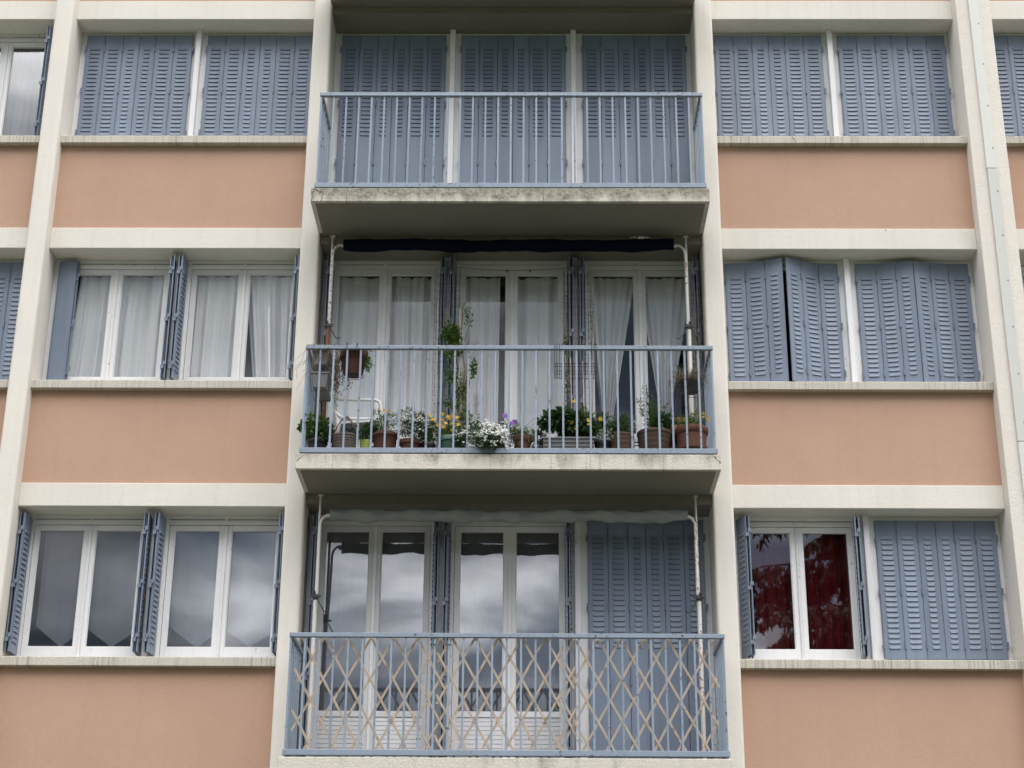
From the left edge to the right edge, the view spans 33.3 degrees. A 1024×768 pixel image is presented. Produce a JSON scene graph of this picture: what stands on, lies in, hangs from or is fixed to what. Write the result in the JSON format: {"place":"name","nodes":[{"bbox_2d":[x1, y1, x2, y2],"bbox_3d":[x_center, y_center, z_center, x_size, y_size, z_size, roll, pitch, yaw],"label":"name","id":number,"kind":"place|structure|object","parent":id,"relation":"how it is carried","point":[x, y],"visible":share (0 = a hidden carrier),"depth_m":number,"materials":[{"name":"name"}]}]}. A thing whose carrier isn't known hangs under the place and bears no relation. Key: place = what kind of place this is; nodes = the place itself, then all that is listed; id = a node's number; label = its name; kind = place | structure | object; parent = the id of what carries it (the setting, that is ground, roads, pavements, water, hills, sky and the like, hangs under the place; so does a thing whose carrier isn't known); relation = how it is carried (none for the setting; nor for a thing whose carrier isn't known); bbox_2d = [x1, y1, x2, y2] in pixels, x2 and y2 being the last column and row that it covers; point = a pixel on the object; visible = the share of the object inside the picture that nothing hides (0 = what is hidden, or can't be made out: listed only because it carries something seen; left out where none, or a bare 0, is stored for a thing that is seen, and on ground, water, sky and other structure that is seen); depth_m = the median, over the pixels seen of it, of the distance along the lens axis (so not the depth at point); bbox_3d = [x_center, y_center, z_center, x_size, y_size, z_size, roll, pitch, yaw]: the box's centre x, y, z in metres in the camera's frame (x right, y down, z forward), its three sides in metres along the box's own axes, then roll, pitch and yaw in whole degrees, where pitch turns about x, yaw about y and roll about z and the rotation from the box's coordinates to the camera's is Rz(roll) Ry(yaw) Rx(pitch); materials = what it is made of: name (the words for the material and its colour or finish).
{"place":"outdoors","nodes":[
{"label":"outdoors","id":0,"kind":"place"},
{"label":"ground","id":1,"kind":"structure","parent":0,"visible":0},
{"bbox_2d":[0,0,1023,767],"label":"apartment building","id":2,"kind":"structure","parent":1,"relation":"on","point":[832,190],"depth_m":16.85,"materials":[{"name":"concrete"}]},
{"bbox_2d":[2,52,43,135],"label":"curtain","id":3,"kind":"object","parent":2,"relation":"hanging from","point":[22,97],"visible":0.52,"depth_m":18.56,"materials":[{"name":"white fabric"}]},
{"bbox_2d":[0,37,45,135],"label":"window","id":4,"kind":"structure","parent":2,"relation":"in","point":[7,45],"depth_m":18.62,"materials":[{"name":"white paint"}]},
{"bbox_2d":[36,532,83,645],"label":"curtain","id":5,"kind":"object","parent":2,"relation":"hanging from","point":[59,587],"visible":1,"depth_m":16.48,"materials":[{"name":"white fabric"}]},
{"bbox_2d":[17,518,143,656],"bbox_3d":[-4.084,1.961,16.377,1.155,1.390,0.095,0,-22,1],"label":"window","id":6,"kind":"structure","parent":2,"relation":"in","point":[90,527],"depth_m":16.37,"materials":[{"name":"white paint"}]},
{"bbox_2d":[68,276,110,376],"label":"curtain","id":7,"kind":"object","parent":2,"relation":"hanging from","point":[88,335],"visible":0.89,"depth_m":17.49,"materials":[{"name":"white fabric"}]},
{"bbox_2d":[88,532,140,645],"bbox_3d":[-3.799,1.968,16.464,0.568,1.145,0.030,0,-22,1],"label":"curtain","id":8,"kind":"object","parent":2,"relation":"hanging from","point":[113,591],"visible":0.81,"depth_m":16.47,"materials":[{"name":"white fabric"}]},
{"bbox_2d":[67,263,169,379],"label":"window","id":9,"kind":"structure","parent":2,"relation":"in","point":[117,272],"depth_m":17.47,"materials":[{"name":"white paint"}]},
{"bbox_2d":[80,37,193,135],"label":"window","id":10,"kind":"structure","parent":2,"relation":"in","point":[193,37],"depth_m":18.44,"materials":[{"name":"white paint"}]},
{"bbox_2d":[114,276,163,376],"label":"curtain","id":11,"kind":"object","parent":2,"relation":"hanging from","point":[138,332],"visible":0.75,"depth_m":17.49,"materials":[{"name":"white fabric"}]},
{"bbox_2d":[169,532,218,646],"bbox_3d":[-2.992,1.970,16.454,0.548,1.145,0.019,0,-22,1],"label":"curtain","id":12,"kind":"object","parent":2,"relation":"hanging from","point":[193,590],"visible":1,"depth_m":16.47,"materials":[{"name":"white fabric"}]},
{"bbox_2d":[190,276,237,376],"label":"curtain","id":13,"kind":"object","parent":2,"relation":"hanging from","point":[213,330],"visible":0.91,"depth_m":17.48,"materials":[{"name":"white fabric"}]},
{"bbox_2d":[156,519,278,656],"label":"window","id":14,"kind":"structure","parent":2,"relation":"in","point":[226,527],"depth_m":16.35,"materials":[{"name":"white paint"}]},
{"bbox_2d":[179,263,294,379],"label":"window","id":15,"kind":"structure","parent":2,"relation":"in","point":[244,272],"depth_m":17.45,"materials":[{"name":"white paint"}]},
{"bbox_2d":[226,532,275,646],"bbox_3d":[-2.485,1.971,16.447,0.567,1.145,0.028,0,-22,0],"label":"curtain","id":16,"kind":"object","parent":2,"relation":"hanging from","point":[250,592],"visible":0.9,"depth_m":16.46,"materials":[{"name":"white fabric"}]},
{"bbox_2d":[249,276,291,376],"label":"curtain","id":17,"kind":"object","parent":2,"relation":"hanging from","point":[269,307],"visible":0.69,"depth_m":17.48,"materials":[{"name":"white fabric"}]},
{"bbox_2d":[296,411,335,447],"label":"potted plant","id":18,"kind":"object","parent":2,"relation":"on","point":[323,434],"visible":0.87,"depth_m":15.89,"materials":[{"name":"green plant"}]},
{"bbox_2d":[310,372,333,401],"bbox_3d":[-1.807,0.014,16.248,0.207,0.212,0.436,0,-22,1],"label":"flower box","id":19,"kind":"object","parent":2,"relation":"attached to","point":[325,383],"visible":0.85,"depth_m":16.09,"materials":[{"name":"grey plastic"}]},
{"bbox_2d":[311,350,332,376],"bbox_3d":[-1.806,-0.201,16.292,0.207,0.212,0.436,0,-22,1],"label":"flower box","id":20,"kind":"object","parent":2,"relation":"attached to","point":[324,360],"visible":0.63,"depth_m":16.11,"materials":[{"name":"grey plastic"}]},
{"bbox_2d":[290,344,352,406],"bbox_3d":[-1.735,-0.050,16.127,0.642,0.568,0.465,0,-22,1],"label":"dead creeper","id":21,"kind":"object","parent":20,"relation":"hanging from","point":[337,374],"visible":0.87,"depth_m":16.11,"materials":[{"name":"brown plant"}]},
{"bbox_2d":[319,533,368,710],"bbox_3d":[-1.583,2.392,16.291,0.564,2.032,0.025,0,-22,1],"label":"window pane","id":22,"kind":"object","parent":2,"relation":"hanging from","point":[345,591],"visible":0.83,"depth_m":16.39,"materials":[{"name":"glass"}]},
{"bbox_2d":[331,416,362,447],"bbox_3d":[-1.528,0.504,15.926,0.311,0.459,0.259,0,-22,1],"label":"wicker basket","id":23,"kind":"object","parent":2,"relation":"on","point":[349,441],"visible":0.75,"depth_m":15.82,"materials":[{"name":"brown wicker"}]},
{"bbox_2d":[332,277,378,429],"bbox_3d":[-1.563,-0.045,17.252,0.567,2.272,0.093,4,-22,-8],"label":"curtain","id":24,"kind":"object","parent":2,"relation":"hanging from","point":[358,311],"visible":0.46,"depth_m":17.46,"materials":[{"name":"white fabric"}]},
{"bbox_2d":[339,343,372,379],"bbox_3d":[-1.486,-0.207,16.168,0.327,0.326,0.320,18,-28,-36],"label":"hanging pot","id":25,"kind":"object","parent":2,"relation":"hanging from","point":[353,362],"visible":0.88,"depth_m":16.09,"materials":[{"name":"ceramic"}]},
{"bbox_2d":[329,391,390,447],"bbox_3d":[-1.476,0.438,16.331,0.645,0.893,0.534,0,-22,1],"label":"garden chair","id":26,"kind":"object","parent":2,"relation":"on","point":[361,423],"visible":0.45,"depth_m":16.16,"materials":[{"name":"white plastic"}]},
{"bbox_2d":[359,422,377,447],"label":"potted plant","id":27,"kind":"object","parent":2,"relation":"on","point":[365,440],"visible":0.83,"depth_m":15.85,"materials":[{"name":"green plant"}]},
{"bbox_2d":[310,520,433,757],"bbox_3d":[-1.322,2.453,16.150,1.128,2.437,0.090,0,-22,1],"label":"window","id":28,"kind":"structure","parent":2,"relation":"in","point":[375,530],"depth_m":16.11,"materials":[{"name":"white paint"}]},
{"bbox_2d":[290,638,454,757],"bbox_3d":[-1.210,2.714,14.857,1.413,1.068,0.075,0,-22,1],"label":"trellis","id":29,"kind":"object","parent":2,"relation":"on","point":[377,693],"visible":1,"depth_m":14.88,"materials":[{"name":"brown wood"}]},
{"bbox_2d":[369,402,397,447],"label":"potted plant","id":30,"kind":"object","parent":2,"relation":"on","point":[378,438],"visible":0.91,"depth_m":15.83,"materials":[{"name":"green plant"}]},
{"bbox_2d":[326,264,440,447],"bbox_3d":[-1.304,-0.094,17.188,1.128,2.437,0.090,0,-22,1],"label":"window","id":31,"kind":"structure","parent":2,"relation":"in","point":[385,272],"depth_m":17.42,"materials":[{"name":"white paint"}]},
{"bbox_2d":[360,38,445,182],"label":"window","id":32,"kind":"structure","parent":2,"relation":"in","point":[360,38],"depth_m":18.30,"materials":[{"name":"white paint"}]},
{"bbox_2d":[376,533,430,710],"bbox_3d":[-1.049,2.393,16.284,0.564,2.032,0.017,0,-22,1],"label":"window pane","id":33,"kind":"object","parent":2,"relation":"hanging from","point":[401,600],"visible":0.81,"depth_m":16.39,"materials":[{"name":"glass"}]},
{"bbox_2d":[390,406,432,447],"bbox_3d":[-0.938,0.470,15.927,0.404,0.531,0.345,0,-22,1],"label":"potted plant","id":34,"kind":"object","parent":2,"relation":"on","point":[419,419],"visible":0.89,"depth_m":15.88,"materials":[{"name":"white plant"}]},
{"bbox_2d":[387,277,436,435],"bbox_3d":[-1.027,-0.041,17.254,0.574,2.272,0.151,0,-22,1],"label":"curtain","id":35,"kind":"object","parent":2,"relation":"hanging from","point":[410,311],"visible":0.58,"depth_m":17.40,"materials":[{"name":"white fabric"}]},
{"bbox_2d":[415,430,435,447],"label":"potted plant","id":36,"kind":"object","parent":2,"relation":"on","point":[431,439],"visible":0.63,"depth_m":15.93,"materials":[{"name":"green plant"}]},
{"bbox_2d":[418,414,438,447],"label":"potted plant","id":37,"kind":"object","parent":2,"relation":"on","point":[431,444],"visible":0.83,"depth_m":15.94,"materials":[{"name":"green plant"}]},
{"bbox_2d":[434,302,438,443],"bbox_3d":[-0.741,0.058,16.737,0.023,1.890,0.016,9,-24,-20],"label":"cane","id":38,"kind":"object","parent":2,"relation":"on","point":[436,369],"visible":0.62,"depth_m":16.82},
{"bbox_2d":[431,267,458,436],"bbox_3d":[-0.660,-0.107,16.912,0.248,2.263,0.130,0,-22,1],"label":"wire netting","id":39,"kind":"object","parent":2,"relation":"attached to","point":[444,386],"visible":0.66,"depth_m":17.05,"materials":[{"name":"metal"}]},
{"bbox_2d":[435,412,460,447],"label":"potted plant","id":40,"kind":"object","parent":2,"relation":"on","point":[446,438],"visible":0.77,"depth_m":15.89,"materials":[{"name":"green plant"}]},
{"bbox_2d":[439,292,479,446],"bbox_3d":[-0.517,0.000,16.677,0.419,1.967,0.190,0,-22,1],"label":"climbing plant","id":41,"kind":"object","parent":2,"relation":"on","point":[450,335],"visible":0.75,"depth_m":16.75,"materials":[{"name":"green plant"}]},
{"bbox_2d":[458,308,460,386],"bbox_3d":[-0.514,-0.357,16.828,0.023,0.850,0.016,9,-24,-20],"label":"cane","id":42,"kind":"object","parent":41,"relation":"attached to","point":[460,342],"visible":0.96,"depth_m":16.88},
{"bbox_2d":[451,425,474,447],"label":"potted plant","id":43,"kind":"object","parent":2,"relation":"on","point":[461,435],"visible":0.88,"depth_m":15.76,"materials":[{"name":"green plant"}]},
{"bbox_2d":[451,533,502,725],"bbox_3d":[-0.286,2.395,16.274,0.562,2.032,0.021,0,-22,1],"label":"window pane","id":44,"kind":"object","parent":2,"relation":"hanging from","point":[481,593],"visible":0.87,"depth_m":16.38,"materials":[{"name":"grey glass"}]},
{"bbox_2d":[457,277,499,433],"bbox_3d":[-0.349,-0.037,17.251,0.442,2.272,0.134,0,-22,1],"label":"curtain","id":45,"kind":"object","parent":2,"relation":"hanging from","point":[483,301],"visible":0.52,"depth_m":17.41,"materials":[{"name":"white fabric"}]},
{"bbox_2d":[458,408,510,455],"bbox_3d":[-0.252,0.453,15.855,0.412,0.584,0.566,8,-23,-18],"label":"potted plant","id":46,"kind":"object","parent":2,"relation":"on","point":[483,440],"visible":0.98,"depth_m":15.67,"materials":[{"name":"white plant"}]},
{"bbox_2d":[433,638,577,757],"bbox_3d":[-0.059,2.711,14.828,1.272,1.067,0.075,0,-22,1],"label":"trellis","id":47,"kind":"object","parent":2,"relation":"on","point":[508,697],"visible":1,"depth_m":14.86,"materials":[{"name":"brown wood"}]},
{"bbox_2d":[305,494,706,758],"bbox_3d":[-0.049,2.237,15.697,3.652,2.594,0.197,0,-22,1],"label":"awning","id":48,"kind":"object","parent":2,"relation":"on","point":[514,517],"visible":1,"depth_m":16.01,"materials":[{"name":"metal"}]},
{"bbox_2d":[496,419,516,447],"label":"potted plant","id":49,"kind":"object","parent":2,"relation":"on","point":[512,434],"visible":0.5,"depth_m":15.87,"materials":[{"name":"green plant"}]},
{"bbox_2d":[447,522,566,757],"bbox_3d":[-0.026,2.456,16.136,1.124,2.437,0.090,0,-22,1],"label":"window","id":50,"kind":"structure","parent":2,"relation":"in","point":[509,530],"depth_m":16.11,"materials":[{"name":"white paint"}]},
{"bbox_2d":[321,235,693,421],"bbox_3d":[-0.039,-0.313,16.727,3.660,2.594,0.212,0,-22,1],"label":"awning","id":51,"kind":"object","parent":2,"relation":"on","point":[640,244],"visible":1,"depth_m":17.08,"materials":[{"name":"metal"}]},
{"bbox_2d":[459,267,560,271],"bbox_3d":[-0.003,-1.157,17.299,1.070,0.053,0.016,0,-22,1],"label":"wire","id":52,"kind":"object","parent":2,"relation":"attached to","point":[510,270],"visible":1,"depth_m":17.30,"materials":[{"name":"metal"}]},
{"bbox_2d":[455,264,566,447],"bbox_3d":[-0.008,-0.091,17.173,1.124,2.437,0.090,0,-22,1],"label":"window","id":53,"kind":"structure","parent":2,"relation":"in","point":[511,277],"depth_m":17.42,"materials":[{"name":"white paint"}]},
{"bbox_2d":[502,413,539,447],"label":"potted plant","id":54,"kind":"object","parent":2,"relation":"on","point":[528,439],"visible":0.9,"depth_m":15.82,"materials":[{"name":"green plant"}]},
{"bbox_2d":[531,428,547,447],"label":"potted plant","id":55,"kind":"object","parent":2,"relation":"on","point":[540,444],"visible":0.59,"depth_m":15.94,"materials":[{"name":"green plant"}]},
{"bbox_2d":[517,277,563,433],"bbox_3d":[0.268,-0.040,17.232,0.567,2.272,0.135,-2,-22,6],"label":"curtain","id":56,"kind":"object","parent":2,"relation":"hanging from","point":[537,311],"visible":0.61,"depth_m":17.38,"materials":[{"name":"white fabric"}]},
{"bbox_2d":[516,533,565,711],"bbox_3d":[0.246,2.397,16.270,0.562,2.032,0.021,0,-22,1],"label":"window pane","id":57,"kind":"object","parent":2,"relation":"hanging from","point":[537,602],"visible":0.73,"depth_m":16.37,"materials":[{"name":"grey glass"}]},
{"bbox_2d":[537,399,601,447],"bbox_3d":[0.511,0.461,15.942,0.661,0.578,0.413,0,-22,1],"label":"planter box","id":58,"kind":"object","parent":2,"relation":"on","point":[570,428],"visible":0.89,"depth_m":15.85,"materials":[{"name":"grey plastic"}]},
{"bbox_2d":[570,357,571,407],"bbox_3d":[0.577,0.339,16.609,0.023,1.290,0.016,9,-24,-20],"label":"cane","id":59,"kind":"object","parent":2,"relation":"on","point":[571,382],"visible":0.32,"depth_m":16.75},
{"bbox_2d":[554,343,596,378],"bbox_3d":[0.596,-0.221,16.099,0.395,0.267,0.250,0,-22,1],"label":"wire pot holder","id":60,"kind":"object","parent":2,"relation":"hanging from","point":[587,366],"visible":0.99,"depth_m":16.02,"materials":[{"name":"metal"}]},
{"bbox_2d":[561,283,594,416],"bbox_3d":[0.647,-0.058,16.754,0.347,2.146,0.118,0,-22,1],"label":"climbing plant","id":61,"kind":"object","parent":2,"relation":"on","point":[566,335],"visible":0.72,"depth_m":16.88,"materials":[{"name":"green plant"}]},
{"bbox_2d":[564,267,591,403],"bbox_3d":[0.649,-0.104,16.897,0.268,2.266,0.130,0,-22,1],"label":"wire netting","id":62,"kind":"object","parent":2,"relation":"attached to","point":[577,314],"visible":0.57,"depth_m":17.04,"materials":[{"name":"metal"}]},
{"bbox_2d":[582,361,584,411],"bbox_3d":[0.690,0.333,16.459,0.023,1.190,0.016,9,-24,-20],"label":"cane","id":63,"kind":"object","parent":2,"relation":"on","point":[583,386],"visible":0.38,"depth_m":16.59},
{"bbox_2d":[592,411,615,447],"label":"potted plant","id":64,"kind":"object","parent":2,"relation":"on","point":[599,442],"visible":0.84,"depth_m":15.86,"materials":[{"name":"green plant"}]},
{"bbox_2d":[594,278,632,424],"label":"curtain","id":65,"kind":"object","parent":2,"relation":"hanging from","point":[612,300],"visible":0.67,"depth_m":17.45,"materials":[{"name":"white fabric"}]},
{"bbox_2d":[587,521,645,729],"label":"window","id":66,"kind":"structure","parent":2,"relation":"in","point":[587,521],"depth_m":16.17,"materials":[{"name":"white paint"}]},
{"bbox_2d":[602,413,635,447],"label":"potted plant","id":67,"kind":"object","parent":2,"relation":"on","point":[624,436],"visible":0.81,"depth_m":15.84,"materials":[{"name":"green plant"}]},
{"bbox_2d":[582,37,667,158],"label":"window","id":68,"kind":"structure","parent":2,"relation":"in","point":[582,37],"depth_m":18.51,"materials":[{"name":"white paint"}]},
{"bbox_2d":[633,438,639,447],"bbox_3d":[1.156,0.619,15.884,0.104,0.250,0.104,0,-22,1],"label":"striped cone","id":69,"kind":"object","parent":2,"relation":"on","point":[636,443],"visible":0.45,"depth_m":15.88,"materials":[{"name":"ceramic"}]},
{"bbox_2d":[560,639,719,758],"bbox_3d":[1.115,2.720,14.830,1.400,1.068,0.075,0,-22,1],"label":"trellis","id":70,"kind":"object","parent":2,"relation":"on","point":[635,697],"visible":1,"depth_m":14.86,"materials":[{"name":"brown wood"}]},
{"bbox_2d":[585,264,697,447],"bbox_3d":[1.296,-0.087,17.158,1.114,2.437,0.090,0,-22,1],"label":"window","id":71,"kind":"structure","parent":2,"relation":"in","point":[638,273],"depth_m":17.41,"materials":[{"name":"white paint"}]},
{"bbox_2d":[634,385,676,447],"bbox_3d":[1.334,0.365,15.946,0.365,0.769,0.341,-19,-29,39],"label":"potted plant","id":72,"kind":"object","parent":2,"relation":"on","point":[653,437],"visible":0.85,"depth_m":15.87,"materials":[{"name":"green plant"}]},
{"bbox_2d":[645,278,685,417],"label":"curtain","id":73,"kind":"object","parent":2,"relation":"hanging from","point":[665,311],"visible":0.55,"depth_m":17.45,"materials":[{"name":"white fabric"}]},
{"bbox_2d":[662,420,678,448],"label":"potted plant","id":74,"kind":"object","parent":2,"relation":"on","point":[669,427],"visible":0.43,"depth_m":15.98,"materials":[{"name":"green plant"}]},
{"bbox_2d":[663,417,688,447],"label":"potted plant","id":75,"kind":"object","parent":2,"relation":"on","point":[675,425],"visible":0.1,"depth_m":16.10,"materials":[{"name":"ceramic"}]},
{"bbox_2d":[668,364,707,397],"bbox_3d":[1.695,-0.071,16.291,0.439,0.330,0.415,0,-22,1],"label":"hanging basket","id":76,"kind":"object","parent":2,"relation":"hanging from","point":[692,385],"visible":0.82,"depth_m":16.23,"materials":[{"name":"black plastic"}]},
{"bbox_2d":[671,408,709,448],"bbox_3d":[1.666,0.471,15.909,0.322,0.549,0.323,8,-23,-19],"label":"potted plant","id":77,"kind":"object","parent":2,"relation":"on","point":[693,434],"visible":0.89,"depth_m":15.79,"materials":[{"name":"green plant"}]},
{"bbox_2d":[692,274,702,423],"bbox_3d":[1.817,-0.101,16.777,0.089,2.234,0.073,15,-26,-32],"label":"climbing plant","id":78,"kind":"object","parent":2,"relation":"on","point":[695,354],"visible":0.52,"depth_m":16.85,"materials":[{"name":"green plant"}]},
{"bbox_2d":[690,272,704,420],"bbox_3d":[1.845,-0.177,16.897,0.108,2.003,0.130,0,-22,1],"label":"wire netting","id":79,"kind":"object","parent":2,"relation":"attached to","point":[699,327],"visible":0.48,"depth_m":17.05,"materials":[{"name":"metal"}]},
{"bbox_2d":[714,38,822,129],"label":"window","id":80,"kind":"structure","parent":2,"relation":"in","point":[714,38],"depth_m":18.46,"materials":[{"name":"white paint"}]},
{"bbox_2d":[750,534,794,648],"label":"curtain","id":81,"kind":"object","parent":2,"relation":"hanging from","point":[772,596],"visible":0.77,"depth_m":16.38,"materials":[{"name":"red fabric"}]},
{"bbox_2d":[724,265,837,380],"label":"window","id":82,"kind":"structure","parent":2,"relation":"in","point":[783,267],"depth_m":17.39,"materials":[{"name":"white paint"}]},
{"bbox_2d":[736,520,864,659],"bbox_3d":[2.732,1.977,16.299,1.155,1.390,0.095,0,-22,1],"label":"window","id":83,"kind":"structure","parent":2,"relation":"in","point":[795,529],"depth_m":16.28,"materials":[{"name":"white paint"}]},
{"bbox_2d":[803,534,853,649],"bbox_3d":[3.017,2.038,16.365,0.528,1.320,0.125,0,-22,1],"label":"curtain","id":84,"kind":"object","parent":2,"relation":"hanging from","point":[829,614],"visible":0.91,"depth_m":16.38,"materials":[{"name":"red fabric"}]},
{"bbox_2d":[837,38,947,129],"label":"window","id":85,"kind":"structure","parent":2,"relation":"in","point":[837,38],"depth_m":18.42,"materials":[{"name":"white paint"}]},
{"bbox_2d":[854,265,973,381],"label":"window","id":86,"kind":"structure","parent":2,"relation":"in","point":[854,265],"depth_m":17.33,"materials":[{"name":"white paint"}]},
{"bbox_2d":[874,522,1002,659],"bbox_3d":[4.062,1.985,16.290,1.152,1.385,0.080,0,-22,1],"label":"window","id":87,"kind":"structure","parent":2,"relation":"in","point":[874,522],"depth_m":16.28,"materials":[{"name":"white paint"}]},
{"bbox_2d":[1021,266,1023,290],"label":"window","id":88,"kind":"structure","parent":2,"relation":"in","point":[1022,267],"depth_m":17.52,"materials":[{"name":"white paint"}]}
]}

